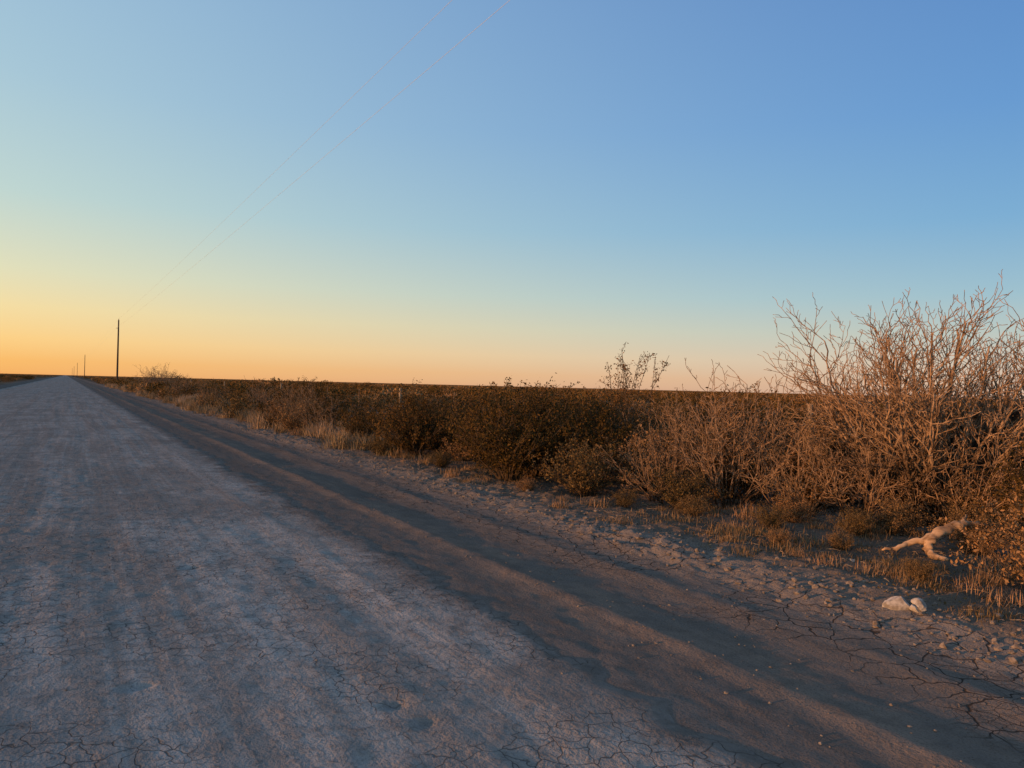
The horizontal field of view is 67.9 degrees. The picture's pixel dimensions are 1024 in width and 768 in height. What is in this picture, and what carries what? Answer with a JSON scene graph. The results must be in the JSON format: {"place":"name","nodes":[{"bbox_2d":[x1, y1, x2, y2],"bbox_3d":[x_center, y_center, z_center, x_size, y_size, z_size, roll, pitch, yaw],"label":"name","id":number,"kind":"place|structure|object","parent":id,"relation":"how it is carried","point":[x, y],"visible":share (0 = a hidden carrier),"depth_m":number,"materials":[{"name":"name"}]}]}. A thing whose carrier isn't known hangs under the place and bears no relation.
{"place":"outdoors","nodes":[
{"label":"outdoors","id":0,"kind":"place"},
{"bbox_2d":[0,375,792,767],"bbox_3d":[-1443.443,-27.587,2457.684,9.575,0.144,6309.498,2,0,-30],"label":"dirt road","id":1,"kind":"structure","parent":0,"point":[128,597],"depth_m":4.64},
{"bbox_2d":[0,373,1023,767],"bbox_3d":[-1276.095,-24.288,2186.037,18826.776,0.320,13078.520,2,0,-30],"label":"ground","id":2,"kind":"structure","parent":0,"point":[432,531],"depth_m":5.75,"materials":[{"name":"soil"}]},
{"bbox_2d":[116,319,118,378],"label":"utility pole","id":3,"kind":"object","parent":2,"relation":"on","point":[117,351],"visible":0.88,"depth_m":141.21,"materials":[{"name":"brown wood"}]},
{"bbox_2d":[81,0,509,359],"bbox_3d":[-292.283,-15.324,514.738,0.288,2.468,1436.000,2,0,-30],"label":"power line","id":4,"kind":"object","parent":3,"relation":"attached to","point":[355,130],"visible":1,"depth_m":24.79,"materials":[{"name":"metal"}]},
{"bbox_2d":[133,364,181,390],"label":"bare mesquite shrub","id":5,"kind":"object","parent":2,"relation":"on","point":[150,378],"visible":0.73,"depth_m":73.00,"materials":[{"name":"brown plant"}]},
{"bbox_2d":[144,367,184,383],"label":"bare mesquite shrub","id":6,"kind":"object","parent":2,"relation":"on","point":[178,380],"visible":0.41,"depth_m":78.59,"materials":[{"name":"brown plant"}]},
{"bbox_2d":[162,373,202,394],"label":"bare mesquite shrub","id":7,"kind":"object","parent":2,"relation":"on","point":[172,383],"visible":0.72,"depth_m":55.15,"materials":[{"name":"brown plant"}]},
{"bbox_2d":[191,379,237,402],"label":"bare mesquite shrub","id":8,"kind":"object","parent":2,"relation":"on","point":[220,393],"visible":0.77,"depth_m":41.50,"materials":[{"name":"brown plant"}]},
{"bbox_2d":[243,376,289,413],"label":"bare mesquite shrub","id":9,"kind":"object","parent":2,"relation":"on","point":[261,396],"visible":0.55,"depth_m":31.90,"materials":[{"name":"brown plant"}]},
{"bbox_2d":[262,378,328,421],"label":"bare mesquite shrub","id":10,"kind":"object","parent":2,"relation":"on","point":[304,398],"visible":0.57,"depth_m":24.23,"materials":[{"name":"brown plant"}]},
{"bbox_2d":[271,399,320,430],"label":"creosote bush","id":11,"kind":"object","parent":2,"relation":"on","point":[289,422],"visible":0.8,"depth_m":22.64,"materials":[{"name":"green plant"}]},
{"bbox_2d":[264,380,332,411],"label":"bare mesquite shrub","id":12,"kind":"object","parent":2,"relation":"on","point":[292,394],"visible":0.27,"depth_m":26.50,"materials":[{"name":"brown plant"}]},
{"bbox_2d":[259,377,345,413],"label":"creosote bush","id":13,"kind":"object","parent":2,"relation":"on","point":[305,390],"visible":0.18,"depth_m":27.86,"materials":[{"name":"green plant"}]},
{"bbox_2d":[289,392,345,419],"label":"creosote bush","id":14,"kind":"object","parent":2,"relation":"on","point":[323,399],"visible":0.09,"depth_m":25.65,"materials":[{"name":"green plant"}]},
{"bbox_2d":[290,394,352,429],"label":"bare mesquite shrub","id":15,"kind":"object","parent":2,"relation":"on","point":[319,414],"visible":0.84,"depth_m":21.95,"materials":[{"name":"brown plant"}]},
{"bbox_2d":[340,413,395,434],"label":"creosote bush","id":16,"kind":"object","parent":2,"relation":"on","point":[360,423],"visible":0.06,"depth_m":20.38,"materials":[{"name":"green plant"}]},
{"bbox_2d":[367,379,462,455],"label":"creosote bush","id":17,"kind":"object","parent":2,"relation":"on","point":[417,436],"visible":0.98,"depth_m":16.19,"materials":[{"name":"green plant"}]},
{"bbox_2d":[384,390,462,448],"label":"creosote bush","id":18,"kind":"object","parent":2,"relation":"on","point":[425,406],"visible":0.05,"depth_m":18.25,"materials":[{"name":"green plant"}]},
{"bbox_2d":[425,447,457,467],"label":"creosote bush","id":19,"kind":"object","parent":2,"relation":"on","point":[441,460],"visible":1,"depth_m":14.16,"materials":[{"name":"green plant"}]},
{"bbox_2d":[438,384,515,460],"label":"creosote bush","id":20,"kind":"object","parent":2,"relation":"on","point":[457,410],"visible":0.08,"depth_m":15.60,"materials":[{"name":"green plant"}]},
{"bbox_2d":[134,378,825,430],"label":"wire fence","id":21,"kind":"object","parent":2,"relation":"on","point":[454,396],"visible":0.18,"depth_m":32.41,"materials":[{"name":"grey metal"}]},
{"bbox_2d":[437,377,552,468],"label":"creosote bush","id":22,"kind":"object","parent":2,"relation":"on","point":[485,401],"visible":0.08,"depth_m":14.23,"materials":[{"name":"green plant"}]},
{"bbox_2d":[435,373,579,480],"bbox_3d":[0.102,0.726,12.435,2.503,1.858,2.925,2,0,-30],"label":"creosote bush","id":23,"kind":"object","parent":2,"relation":"on","point":[512,457],"visible":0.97,"depth_m":12.22,"materials":[{"name":"green plant"}]},
{"bbox_2d":[0,373,1018,478],"bbox_3d":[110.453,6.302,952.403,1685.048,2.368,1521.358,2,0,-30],"label":"desert scrub","id":24,"kind":"object","parent":2,"relation":"on","point":[237,401],"visible":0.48,"depth_m":47.60,"materials":[{"name":"brown plant"}]},
{"bbox_2d":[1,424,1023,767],"bbox_3d":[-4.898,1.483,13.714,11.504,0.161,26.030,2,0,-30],"label":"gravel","id":25,"kind":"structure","parent":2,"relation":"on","point":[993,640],"depth_m":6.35,"materials":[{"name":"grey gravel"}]},
{"bbox_2d":[513,474,541,490],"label":"creosote bush","id":26,"kind":"object","parent":2,"relation":"on","point":[526,484],"visible":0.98,"depth_m":11.26,"materials":[{"name":"brown plant"}]},
{"bbox_2d":[465,391,590,476],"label":"creosote bush","id":27,"kind":"object","parent":2,"relation":"on","point":[537,473],"visible":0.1,"depth_m":13.26,"materials":[{"name":"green plant"}]},
{"bbox_2d":[511,387,563,419],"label":"creosote bush","id":28,"kind":"object","parent":2,"relation":"on","point":[528,401],"depth_m":17.93,"materials":[{"name":"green plant"}]},
{"bbox_2d":[508,379,611,464],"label":"creosote bush","id":29,"kind":"object","parent":2,"relation":"on","point":[562,397],"visible":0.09,"depth_m":14.75,"materials":[{"name":"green plant"}]},
{"bbox_2d":[103,383,1023,642],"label":"dry grass","id":30,"kind":"structure","parent":2,"relation":"on","point":[338,437],"depth_m":8.82,"materials":[{"name":"plant"}]},
{"bbox_2d":[530,433,641,497],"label":"creosote bush","id":31,"kind":"object","parent":2,"relation":"on","point":[587,478],"visible":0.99,"depth_m":10.93,"materials":[{"name":"green plant"}]},
{"bbox_2d":[518,386,674,482],"bbox_3d":[1.334,0.850,12.295,2.598,1.678,1.987,1,0,25],"label":"creosote bush","id":32,"kind":"object","parent":2,"relation":"on","point":[586,432],"visible":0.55,"depth_m":12.07,"materials":[{"name":"green plant"}]},
{"bbox_2d":[569,387,651,444],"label":"creosote bush","id":33,"kind":"object","parent":2,"relation":"on","point":[608,408],"visible":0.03,"depth_m":15.66,"materials":[{"name":"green plant"}]},
{"bbox_2d":[606,486,641,507],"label":"creosote bush","id":34,"kind":"object","parent":2,"relation":"on","point":[627,501],"visible":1,"depth_m":10.02,"materials":[{"name":"green plant"}]},
{"bbox_2d":[583,343,668,473],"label":"creosote bush","id":35,"kind":"object","parent":2,"relation":"on","point":[623,395],"visible":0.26,"depth_m":13.86,"materials":[{"name":"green plant"}]},
{"bbox_2d":[585,420,700,491],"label":"creosote bush","id":36,"kind":"object","parent":2,"relation":"on","point":[631,469],"visible":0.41,"depth_m":11.41,"materials":[{"name":"brown plant"}]},
{"bbox_2d":[594,426,720,503],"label":"bare mesquite shrub","id":37,"kind":"object","parent":2,"relation":"on","point":[645,471],"visible":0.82,"depth_m":10.51,"materials":[{"name":"brown plant"}]},
{"bbox_2d":[603,395,715,482],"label":"bare mesquite shrub","id":38,"kind":"object","parent":2,"relation":"on","point":[651,425],"visible":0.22,"depth_m":12.63,"materials":[{"name":"brown plant"}]},
{"bbox_2d":[619,384,739,492],"bbox_3d":[2.607,0.868,11.420,1.728,1.750,2.342,1,0,23],"label":"bare mesquite shrub","id":39,"kind":"object","parent":2,"relation":"on","point":[667,421],"visible":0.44,"depth_m":11.24,"materials":[{"name":"brown plant"}]},
{"bbox_2d":[642,462,733,508],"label":"creosote bush","id":40,"kind":"object","parent":2,"relation":"on","point":[679,490],"visible":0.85,"depth_m":9.95,"materials":[{"name":"green plant"}]},
{"bbox_2d":[669,494,715,516],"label":"creosote bush","id":41,"kind":"object","parent":2,"relation":"on","point":[694,510],"visible":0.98,"depth_m":9.41,"materials":[{"name":"green plant"}]},
{"bbox_2d":[371,455,1023,621],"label":"dry litter","id":42,"kind":"object","parent":2,"relation":"on","point":[944,553],"visible":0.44,"depth_m":7.79,"materials":[{"name":"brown wood"}]},
{"bbox_2d":[641,402,763,484],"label":"creosote bush","id":43,"kind":"object","parent":2,"relation":"on","point":[701,427],"visible":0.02,"depth_m":12.54,"materials":[{"name":"brown plant"}]},
{"bbox_2d":[650,389,784,460],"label":"creosote bush","id":44,"kind":"object","parent":2,"relation":"on","point":[719,416],"visible":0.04,"depth_m":13.61,"materials":[{"name":"brown plant"}]},
{"bbox_2d":[669,416,780,498],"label":"creosote bush","id":45,"kind":"object","parent":2,"relation":"on","point":[730,476],"visible":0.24,"depth_m":10.93,"materials":[{"name":"brown plant"}]},
{"bbox_2d":[636,380,843,508],"bbox_3d":[2.977,0.844,10.325,2.574,1.816,2.289,1,0,11],"label":"bare mesquite shrub","id":46,"kind":"object","parent":2,"relation":"on","point":[709,472],"visible":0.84,"depth_m":10.21,"materials":[{"name":"brown plant"}]},
{"bbox_2d":[741,500,797,528],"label":"creosote bush","id":47,"kind":"object","parent":2,"relation":"on","point":[771,521],"visible":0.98,"depth_m":8.65,"materials":[{"name":"green plant"}]},
{"bbox_2d":[674,359,865,499],"bbox_3d":[3.661,0.701,11.378,2.746,2.179,3.088,1,0,-8],"label":"bare mesquite shrub","id":48,"kind":"object","parent":2,"relation":"on","point":[746,423],"visible":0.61,"depth_m":11.08,"materials":[{"name":"brown plant"}]},
{"bbox_2d":[757,526,795,545],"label":"creosote bush","id":49,"kind":"object","parent":2,"relation":"on","point":[778,537],"visible":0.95,"depth_m":7.72,"materials":[{"name":"plant"}]},
{"bbox_2d":[765,491,825,522],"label":"creosote bush","id":50,"kind":"object","parent":2,"relation":"on","point":[798,511],"visible":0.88,"depth_m":9.15,"materials":[{"name":"green plant"}]},
{"bbox_2d":[729,415,882,517],"bbox_3d":[3.781,1.077,9.784,1.910,1.392,2.322,1,0,35],"label":"bare mesquite shrub","id":51,"kind":"object","parent":2,"relation":"on","point":[790,493],"visible":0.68,"depth_m":9.54,"materials":[{"name":"brown plant"}]},
{"bbox_2d":[755,398,858,471],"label":"creosote bush","id":52,"kind":"object","parent":2,"relation":"on","point":[799,413],"visible":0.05,"depth_m":12.79,"materials":[{"name":"brown plant"}]},
{"bbox_2d":[744,422,884,508],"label":"creosote bush","id":53,"kind":"object","parent":2,"relation":"on","point":[794,471],"visible":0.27,"depth_m":10.29,"materials":[{"name":"brown plant"}]},
{"bbox_2d":[777,416,892,502],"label":"creosote bush","id":54,"kind":"object","parent":2,"relation":"on","point":[848,500],"visible":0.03,"depth_m":11.01,"materials":[{"name":"brown plant"}]},
{"bbox_2d":[819,526,860,549],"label":"creosote bush","id":55,"kind":"object","parent":2,"relation":"on","point":[834,539],"visible":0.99,"depth_m":7.62,"materials":[{"name":"brown plant"}]},
{"bbox_2d":[776,383,937,506],"bbox_3d":[5.090,0.877,11.155,1.886,1.909,2.555,1,0,-9],"label":"bare mesquite shrub","id":56,"kind":"object","parent":2,"relation":"on","point":[862,499],"visible":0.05,"depth_m":11.16,"materials":[{"name":"brown plant"}]},
{"bbox_2d":[826,503,888,535],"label":"creosote bush","id":57,"kind":"object","parent":2,"relation":"on","point":[858,530],"visible":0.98,"depth_m":8.37,"materials":[{"name":"green plant"}]},
{"bbox_2d":[768,416,976,522],"bbox_3d":[4.325,1.075,9.333,1.930,1.362,1.717,2,0,-21],"label":"bare mesquite shrub","id":58,"kind":"object","parent":2,"relation":"on","point":[863,490],"visible":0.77,"depth_m":9.17,"materials":[{"name":"brown plant"}]},
{"bbox_2d":[757,269,1023,525],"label":"mesquite tree","id":59,"kind":"object","parent":2,"relation":"on","point":[902,425],"visible":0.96,"depth_m":9.08,"materials":[{"name":"brown plant"}]},
{"bbox_2d":[882,596,909,610],"bbox_3d":[2.849,1.629,5.632,0.191,0.118,0.119,1,0,33],"label":"limestone rock","id":60,"kind":"object","parent":2,"relation":"on","point":[896,603],"visible":0.98,"depth_m":5.60,"materials":[{"name":"beige stone"}]},
{"bbox_2d":[840,411,952,493],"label":"creosote bush","id":61,"kind":"object","parent":2,"relation":"on","point":[876,445],"visible":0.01,"depth_m":12.11,"materials":[{"name":"brown plant"}]},
{"bbox_2d":[858,493,937,535],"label":"creosote bush","id":62,"kind":"object","parent":2,"relation":"on","point":[895,518],"visible":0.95,"depth_m":8.50,"materials":[{"name":"green plant"}]},
{"bbox_2d":[909,604,919,612],"bbox_3d":[2.926,1.634,5.542,0.071,0.060,0.078,1,0,5],"label":"limestone rock","id":63,"kind":"object","parent":2,"relation":"on","point":[913,607],"visible":1,"depth_m":5.51,"materials":[{"name":"beige stone"}]},
{"bbox_2d":[910,598,926,611],"bbox_3d":[2.975,1.611,5.571,0.090,0.088,0.143,1,0,5],"label":"limestone rock","id":64,"kind":"object","parent":2,"relation":"on","point":[920,603],"visible":0.91,"depth_m":5.52,"materials":[{"name":"beige stone"}]},
{"bbox_2d":[896,554,947,580],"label":"creosote bush","id":65,"kind":"object","parent":2,"relation":"on","point":[922,570],"visible":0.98,"depth_m":6.35,"materials":[{"name":"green plant"}]},
{"bbox_2d":[845,417,1023,525],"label":"bare mesquite shrub","id":66,"kind":"object","parent":2,"relation":"on","point":[987,488],"visible":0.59,"depth_m":8.72,"materials":[{"name":"brown plant"}]},
{"bbox_2d":[882,514,986,560],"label":"fallen branch","id":67,"kind":"object","parent":2,"relation":"on","point":[931,539],"visible":0.96,"depth_m":7.42,"materials":[{"name":"beige wood"}]},
{"bbox_2d":[927,500,1008,539],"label":"creosote bush","id":68,"kind":"object","parent":2,"relation":"on","point":[982,517],"visible":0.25,"depth_m":8.08,"materials":[{"name":"brown plant"}]},
{"bbox_2d":[917,310,1023,486],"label":"mesquite tree","id":69,"kind":"object","parent":2,"relation":"on","point":[1021,400],"visible":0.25,"depth_m":9.87,"materials":[{"name":"brown plant"}]},
{"bbox_2d":[919,414,1023,512],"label":"creosote bush","id":70,"kind":"object","parent":2,"relation":"on","point":[989,461],"visible":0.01,"depth_m":9.89,"materials":[{"name":"brown plant"}]},
{"bbox_2d":[921,467,1023,535],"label":"creosote bush","id":71,"kind":"object","parent":2,"relation":"on","point":[985,499],"visible":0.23,"depth_m":8.61,"materials":[{"name":"brown plant"}]},
{"bbox_2d":[944,514,1015,555],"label":"creosote bush","id":72,"kind":"object","parent":2,"relation":"on","point":[972,540],"visible":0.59,"depth_m":7.56,"materials":[{"name":"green plant"}]},
{"bbox_2d":[938,485,1023,584],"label":"creosote bush","id":73,"kind":"object","parent":2,"relation":"on","point":[1016,551],"visible":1,"depth_m":6.18,"materials":[{"name":"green plant"}]},
{"bbox_2d":[952,423,1023,532],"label":"bare mesquite shrub","id":74,"kind":"object","parent":2,"relation":"on","point":[1011,441],"visible":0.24,"depth_m":8.58,"materials":[{"name":"brown plant"}]},
{"bbox_2d":[974,437,1023,524],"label":"creosote bush","id":75,"kind":"object","parent":2,"relation":"on","point":[1011,474],"visible":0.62,"depth_m":7.97,"materials":[{"name":"brown plant"}]},
{"bbox_2d":[991,477,1023,516],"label":"creosote bush","id":76,"kind":"object","parent":2,"relation":"on","point":[1018,495],"visible":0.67,"depth_m":7.14,"materials":[{"name":"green plant"}]},
{"bbox_2d":[0,0,1023,398],"label":"sky","id":77,"kind":"structure","parent":0,"point":[569,184],"materials":[{"name":"blue"}]}
]}

